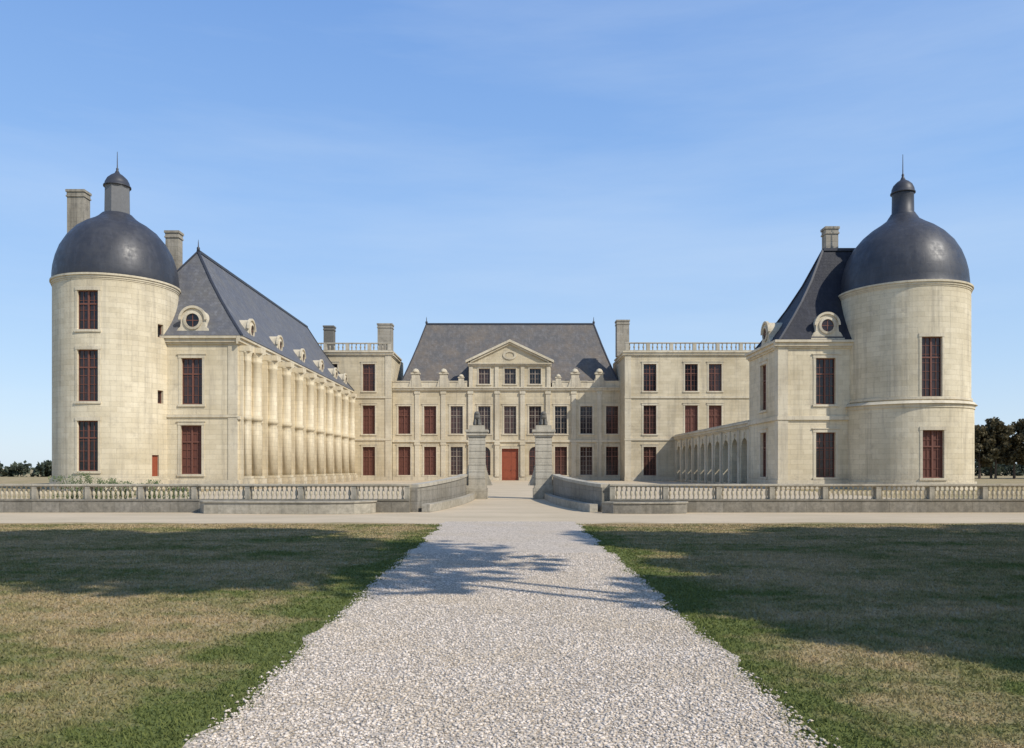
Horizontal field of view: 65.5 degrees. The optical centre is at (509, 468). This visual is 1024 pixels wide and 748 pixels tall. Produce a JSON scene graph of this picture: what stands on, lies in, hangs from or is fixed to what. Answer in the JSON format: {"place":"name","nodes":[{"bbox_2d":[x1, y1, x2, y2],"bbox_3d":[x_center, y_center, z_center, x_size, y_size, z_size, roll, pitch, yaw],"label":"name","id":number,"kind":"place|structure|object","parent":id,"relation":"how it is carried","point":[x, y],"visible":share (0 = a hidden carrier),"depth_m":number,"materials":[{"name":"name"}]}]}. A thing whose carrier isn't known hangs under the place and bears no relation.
{"place":"outdoors","nodes":[
{"label":"outdoors","id":0,"kind":"place"},
{"bbox_2d":[465,411,491,498],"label":"gate pier","id":1,"kind":"structure","parent":0,"point":[478,479],"depth_m":41.57,"materials":[{"name":"stone"}]},
{"bbox_2d":[182,521,840,747],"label":"gravel path","id":2,"kind":"structure","parent":0,"point":[497,537],"depth_m":6.43,"materials":[{"name":"grey gravel"}]},
{"bbox_2d":[0,469,1023,747],"bbox_3d":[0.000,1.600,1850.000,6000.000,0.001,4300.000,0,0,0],"label":"ground","id":3,"kind":"structure","parent":0,"point":[28,479],"depth_m":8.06,"materials":[{"name":"green plant"}]},
{"bbox_2d":[0,460,51,476],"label":"distant wood","id":4,"kind":"object","parent":3,"relation":"on","point":[44,469],"visible":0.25,"depth_m":149.56,"materials":[{"name":"green plant"}]},
{"bbox_2d":[49,152,180,490],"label":"round tower","id":5,"kind":"structure","parent":3,"relation":"on","point":[114,282],"depth_m":58.27,"materials":[{"name":"limestone"},{"name":"dark lead sheet metal"},{"name":"red painted wood"}]},
{"bbox_2d":[79,291,97,328],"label":"window","id":6,"kind":"structure","parent":5,"relation":"in","point":[88,300],"depth_m":57.86,"materials":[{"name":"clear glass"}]},
{"bbox_2d":[79,350,97,400],"bbox_3d":[-30.550,-6.725,57.830,1.560,3.750,0.120,0,0,0],"label":"window","id":7,"kind":"structure","parent":5,"relation":"in","point":[88,359],"depth_m":57.86,"materials":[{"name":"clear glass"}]},
{"bbox_2d":[79,421,97,470],"bbox_3d":[-30.550,-1.625,57.830,1.560,3.650,0.120,0,0,0],"label":"window","id":8,"kind":"structure","parent":5,"relation":"in","point":[88,430],"depth_m":57.86,"materials":[{"name":"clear glass"}]},
{"bbox_2d":[152,455,156,475],"bbox_3d":[-26.813,-0.200,60.013,0.085,1.600,0.600,0,0,28],"label":"door","id":9,"kind":"structure","parent":5,"relation":"in","point":[154,457],"depth_m":60.01,"materials":[{"name":"red paint"}]},
{"bbox_2d":[158,325,160,336],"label":"window","id":10,"kind":"structure","parent":5,"relation":"in","point":[159,326],"depth_m":60.59,"materials":[{"name":"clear glass"}]},
{"bbox_2d":[158,391,160,403],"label":"window","id":11,"kind":"structure","parent":5,"relation":"in","point":[159,392],"depth_m":60.59,"materials":[{"name":"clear glass"}]},
{"bbox_2d":[65,189,357,488],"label":"palace wing","id":12,"kind":"structure","parent":3,"relation":"on","point":[260,389],"depth_m":64.90,"materials":[{"name":"beige stone"}]},
{"bbox_2d":[182,425,200,473],"bbox_3d":[-24.400,-1.425,61.250,1.660,3.750,0.120,0,0,0],"label":"window","id":13,"kind":"structure","parent":12,"relation":"in","point":[191,434],"depth_m":61.28,"materials":[{"name":"red wood"}]},
{"bbox_2d":[183,358,201,403],"bbox_3d":[-24.350,-6.675,61.250,1.660,3.550,0.120,0,0,0],"label":"window","id":14,"kind":"structure","parent":12,"relation":"in","point":[192,367],"depth_m":61.28,"materials":[{"name":"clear glass"}]},
{"bbox_2d":[318,323,402,480],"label":"residential block","id":15,"kind":"structure","parent":3,"relation":"on","point":[373,374],"depth_m":104.00,"materials":[{"name":"beige stone"}]},
{"bbox_2d":[363,447,374,474],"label":"window","id":16,"kind":"structure","parent":15,"relation":"in","point":[368,452],"depth_m":104.29,"materials":[{"name":"red wood"}]},
{"bbox_2d":[363,406,374,433],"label":"window","id":17,"kind":"structure","parent":15,"relation":"in","point":[368,411],"depth_m":104.29,"materials":[{"name":"red wood"}]},
{"bbox_2d":[363,364,374,390],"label":"window","id":18,"kind":"structure","parent":15,"relation":"in","point":[368,369],"depth_m":104.29,"materials":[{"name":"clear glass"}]},
{"bbox_2d":[392,317,619,479],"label":"building","id":19,"kind":"structure","parent":3,"relation":"on","point":[509,382],"depth_m":105.00,"materials":[{"name":"beige stone"}]},
{"bbox_2d":[398,406,409,433],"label":"window","id":20,"kind":"structure","parent":19,"relation":"in","point":[403,411],"depth_m":105.29,"materials":[{"name":"red wood"}]},
{"bbox_2d":[398,447,409,474],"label":"window","id":21,"kind":"structure","parent":19,"relation":"in","point":[403,452],"depth_m":105.29,"materials":[{"name":"red wood"}]},
{"bbox_2d":[424,406,435,433],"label":"window","id":22,"kind":"structure","parent":19,"relation":"in","point":[429,411],"depth_m":105.29,"materials":[{"name":"red wood"}]},
{"bbox_2d":[424,447,435,474],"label":"window","id":23,"kind":"structure","parent":19,"relation":"in","point":[429,452],"depth_m":105.29,"materials":[{"name":"red wood"}]},
{"bbox_2d":[451,406,462,433],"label":"window","id":24,"kind":"structure","parent":19,"relation":"in","point":[456,411],"depth_m":105.29,"materials":[{"name":"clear glass"}]},
{"bbox_2d":[451,447,462,474],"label":"window","id":25,"kind":"structure","parent":19,"relation":"in","point":[456,452],"depth_m":105.29,"materials":[{"name":"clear glass"}]},
{"bbox_2d":[478,406,489,433],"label":"window","id":26,"kind":"structure","parent":19,"relation":"in","point":[484,411],"depth_m":105.29,"materials":[{"name":"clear glass"}]},
{"bbox_2d":[479,369,489,383],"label":"window","id":27,"kind":"structure","parent":19,"relation":"in","point":[484,374],"depth_m":105.13,"materials":[{"name":"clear glass"}]},
{"bbox_2d":[485,447,489,474],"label":"window","id":28,"kind":"structure","parent":19,"relation":"in","point":[487,451],"depth_m":105.29,"materials":[{"name":"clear glass"}]},
{"bbox_2d":[504,406,515,433],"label":"window","id":29,"kind":"structure","parent":19,"relation":"in","point":[509,411],"depth_m":105.29,"materials":[{"name":"grey glass"}]},
{"bbox_2d":[502,449,517,479],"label":"door","id":30,"kind":"structure","parent":19,"relation":"in","point":[509,457],"depth_m":105.24,"materials":[{"name":"red paint"}]},
{"bbox_2d":[504,369,515,383],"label":"window","id":31,"kind":"structure","parent":19,"relation":"in","point":[509,374],"depth_m":105.13,"materials":[{"name":"black glass"}]},
{"bbox_2d":[529,447,534,474],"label":"window","id":32,"kind":"structure","parent":19,"relation":"in","point":[532,451],"depth_m":105.29,"materials":[{"name":"brown glass"}]},
{"bbox_2d":[529,406,540,433],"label":"window","id":33,"kind":"structure","parent":19,"relation":"in","point":[534,411],"depth_m":105.29,"materials":[{"name":"black glass"}]},
{"bbox_2d":[530,369,540,383],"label":"window","id":34,"kind":"structure","parent":19,"relation":"in","point":[535,374],"depth_m":105.13,"materials":[{"name":"black glass"}]},
{"bbox_2d":[555,406,566,433],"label":"window","id":35,"kind":"structure","parent":19,"relation":"in","point":[560,411],"depth_m":105.29,"materials":[{"name":"black glass"}]},
{"bbox_2d":[555,447,566,474],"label":"window","id":36,"kind":"structure","parent":19,"relation":"in","point":[560,452],"depth_m":105.29,"materials":[{"name":"brown glass"}]},
{"bbox_2d":[580,406,591,433],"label":"window","id":37,"kind":"structure","parent":19,"relation":"in","point":[585,411],"depth_m":105.29,"materials":[{"name":"grey glass"}]},
{"bbox_2d":[580,447,591,474],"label":"window","id":38,"kind":"structure","parent":19,"relation":"in","point":[585,452],"depth_m":105.29,"materials":[{"name":"black glass"}]},
{"bbox_2d":[606,406,617,433],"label":"window","id":39,"kind":"structure","parent":19,"relation":"in","point":[611,411],"depth_m":105.29,"materials":[{"name":"brown glass"}]},
{"bbox_2d":[606,447,617,474],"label":"window","id":40,"kind":"structure","parent":19,"relation":"in","point":[611,452],"depth_m":105.29,"materials":[{"name":"brown glass"}]},
{"bbox_2d":[613,320,759,480],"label":"residential block","id":41,"kind":"structure","parent":3,"relation":"on","point":[666,395],"depth_m":100.00,"materials":[{"name":"beige stone"}]},
{"bbox_2d":[644,447,655,474],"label":"window","id":42,"kind":"structure","parent":41,"relation":"in","point":[649,452],"depth_m":100.27,"materials":[{"name":"brown glass"}]},
{"bbox_2d":[644,406,655,433],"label":"window","id":43,"kind":"structure","parent":41,"relation":"in","point":[649,411],"depth_m":100.27,"materials":[{"name":"clear glass"}]},
{"bbox_2d":[644,364,655,390],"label":"window","id":44,"kind":"structure","parent":41,"relation":"in","point":[649,369],"depth_m":100.27,"materials":[{"name":"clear glass"}]},
{"bbox_2d":[685,406,696,432],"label":"window","id":45,"kind":"structure","parent":41,"relation":"in","point":[690,411],"depth_m":100.27,"materials":[{"name":"red wood"}]},
{"bbox_2d":[685,364,696,390],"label":"window","id":46,"kind":"structure","parent":41,"relation":"in","point":[690,369],"depth_m":100.27,"materials":[{"name":"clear glass"}]},
{"bbox_2d":[709,406,720,427],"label":"window","id":47,"kind":"structure","parent":41,"relation":"in","point":[714,411],"depth_m":100.27,"materials":[{"name":"red wood"}]},
{"bbox_2d":[709,364,720,390],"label":"window","id":48,"kind":"structure","parent":41,"relation":"in","point":[714,369],"depth_m":100.27,"materials":[{"name":"clear glass"}]},
{"bbox_2d":[673,420,748,483],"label":"arcade gallery","id":49,"kind":"object","parent":3,"relation":"on","point":[716,455],"visible":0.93,"depth_m":80.75,"materials":[{"name":"stone"}]},
{"bbox_2d":[745,226,854,488],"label":"corner pavilion","id":50,"kind":"structure","parent":3,"relation":"on","point":[798,357],"depth_m":61.15,"materials":[{"name":"beige stone"}]},
{"bbox_2d":[763,365,765,409],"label":"window","id":51,"kind":"structure","parent":50,"relation":"in","point":[764,367],"depth_m":65.28,"materials":[{"name":"clear glass"}]},
{"bbox_2d":[763,433,765,476],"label":"window","id":52,"kind":"structure","parent":50,"relation":"in","point":[764,434],"depth_m":65.28,"materials":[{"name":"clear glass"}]},
{"bbox_2d":[816,358,833,403],"bbox_3d":[24.200,-6.675,61.250,1.560,3.550,0.120,0,0,0],"label":"window","id":53,"kind":"structure","parent":50,"relation":"in","point":[824,366],"depth_m":61.28,"materials":[{"name":"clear glass"}]},
{"bbox_2d":[816,433,833,476],"bbox_3d":[24.200,-1.025,61.250,1.560,3.450,0.120,0,0,0],"label":"window","id":54,"kind":"structure","parent":50,"relation":"in","point":[824,441],"depth_m":61.28,"materials":[{"name":"clear glass"}]},
{"bbox_2d":[975,425,1000,478],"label":"slender tree","id":55,"kind":"object","parent":3,"relation":"on","point":[986,460],"visible":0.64,"depth_m":119.78,"materials":[{"name":"green plant"}]},
{"bbox_2d":[975,432,1013,478],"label":"slender tree","id":56,"kind":"object","parent":3,"relation":"on","point":[983,466],"visible":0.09,"depth_m":124.03,"materials":[{"name":"green plant"}]},
{"bbox_2d":[981,417,1014,478],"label":"slender tree","id":57,"kind":"object","parent":3,"relation":"on","point":[995,424],"visible":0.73,"depth_m":120.09,"materials":[{"name":"green plant"}]},
{"bbox_2d":[975,461,1023,475],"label":"distant wood","id":58,"kind":"object","parent":3,"relation":"on","point":[1004,469],"visible":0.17,"depth_m":168.56,"materials":[{"name":"green plant"}]},
{"bbox_2d":[995,422,1023,478],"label":"slender tree","id":59,"kind":"object","parent":3,"relation":"on","point":[1012,455],"visible":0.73,"depth_m":119.98,"materials":[{"name":"green plant"}]},
{"bbox_2d":[1009,418,1023,465],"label":"slender tree","id":60,"kind":"object","parent":3,"relation":"on","point":[1016,443],"visible":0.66,"depth_m":120.02,"materials":[{"name":"green plant"}]},
{"bbox_2d":[0,513,1023,524],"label":"sand road","id":61,"kind":"structure","parent":0,"point":[437,518],"depth_m":25.84,"materials":[{"name":"beige sand"}]},
{"bbox_2d":[199,500,376,513],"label":"wall","id":62,"kind":"structure","parent":61,"relation":"on","point":[287,507],"depth_m":27.77,"materials":[{"name":"stone"}]},
{"bbox_2d":[602,501,687,513],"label":"wall","id":63,"kind":"structure","parent":61,"relation":"on","point":[676,507],"depth_m":27.97,"materials":[{"name":"stone"}]},
{"bbox_2d":[0,480,1023,512],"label":"courtyard","id":64,"kind":"structure","parent":0,"point":[510,496],"depth_m":45.10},
{"bbox_2d":[48,472,105,498],"bbox_3d":[-16.510,0.847,30.120,2.280,1.513,1.097,0,0,0],"label":"weed bush","id":65,"kind":"object","parent":64,"relation":"on","point":[74,482],"visible":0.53,"depth_m":30.11,"materials":[{"name":"green plant"}]},
{"bbox_2d":[75,477,124,498],"bbox_3d":[-15.594,0.956,30.354,1.428,1.298,1.222,0,0,25],"label":"weed bush","id":66,"kind":"object","parent":64,"relation":"on","point":[98,482],"visible":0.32,"depth_m":30.11,"materials":[{"name":"green plant"}]},
{"bbox_2d":[95,480,142,498],"bbox_3d":[-14.925,1.014,30.204,2.210,1.180,1.284,0,0,0],"label":"weed bush","id":67,"kind":"object","parent":64,"relation":"on","point":[120,488],"visible":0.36,"depth_m":30.10,"materials":[{"name":"green plant"}]},
{"bbox_2d":[126,479,164,498],"bbox_3d":[-13.764,1.007,30.225,1.629,1.194,1.008,0,0,0],"label":"weed bush","id":68,"kind":"object","parent":64,"relation":"on","point":[154,488],"visible":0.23,"depth_m":30.16,"materials":[{"name":"green plant"}]},
{"bbox_2d":[158,487,189,498],"bbox_3d":[-12.729,1.097,30.323,1.430,1.014,1.243,0,0,-43],"label":"weed bush","id":69,"kind":"object","parent":64,"relation":"on","point":[183,489],"visible":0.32,"depth_m":30.09,"materials":[{"name":"green plant"}]},
{"bbox_2d":[0,484,409,511],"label":"balustrade","id":70,"kind":"object","parent":64,"relation":"on","point":[88,502],"visible":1,"depth_m":28.80,"materials":[{"name":"stone"}]},
{"bbox_2d":[410,474,474,511],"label":"bridge parapet","id":71,"kind":"structure","parent":64,"relation":"on","point":[439,494],"depth_m":31.61,"materials":[{"name":"stone"}]},
{"bbox_2d":[544,474,608,511],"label":"bridge parapet","id":72,"kind":"structure","parent":64,"relation":"on","point":[580,495],"depth_m":31.89,"materials":[{"name":"stone"}]},
{"bbox_2d":[609,484,1023,511],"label":"balustrade","id":73,"kind":"object","parent":64,"relation":"on","point":[929,502],"visible":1,"depth_m":28.78,"materials":[{"name":"stone"}]},
{"bbox_2d":[0,0,1023,468],"label":"sky","id":74,"kind":"structure","parent":0,"point":[676,170],"materials":[{"name":"blue"}]},
{"bbox_2d":[528,411,555,498],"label":"gate pier","id":75,"kind":"structure","parent":0,"point":[541,480],"depth_m":41.57,"materials":[{"name":"stone"}]},
{"bbox_2d":[838,158,977,490],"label":"round tower","id":76,"kind":"structure","parent":0,"point":[907,289],"depth_m":58.06,"materials":[{"name":"limestone"},{"name":"dark lead metal"},{"name":"dark glass"}]},
{"bbox_2d":[922,337,940,395],"bbox_3d":[30.470,-7.325,57.638,1.510,4.350,0.120,0,0,2],"label":"window","id":77,"kind":"structure","parent":76,"relation":"in","point":[931,346],"depth_m":57.65,"materials":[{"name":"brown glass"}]},
{"bbox_2d":[923,430,942,477],"bbox_3d":[30.464,-1.025,57.438,1.510,3.450,0.120,0,0,2],"label":"window","id":78,"kind":"structure","parent":76,"relation":"in","point":[932,439],"depth_m":57.45,"materials":[{"name":"red wood"}]}
]}

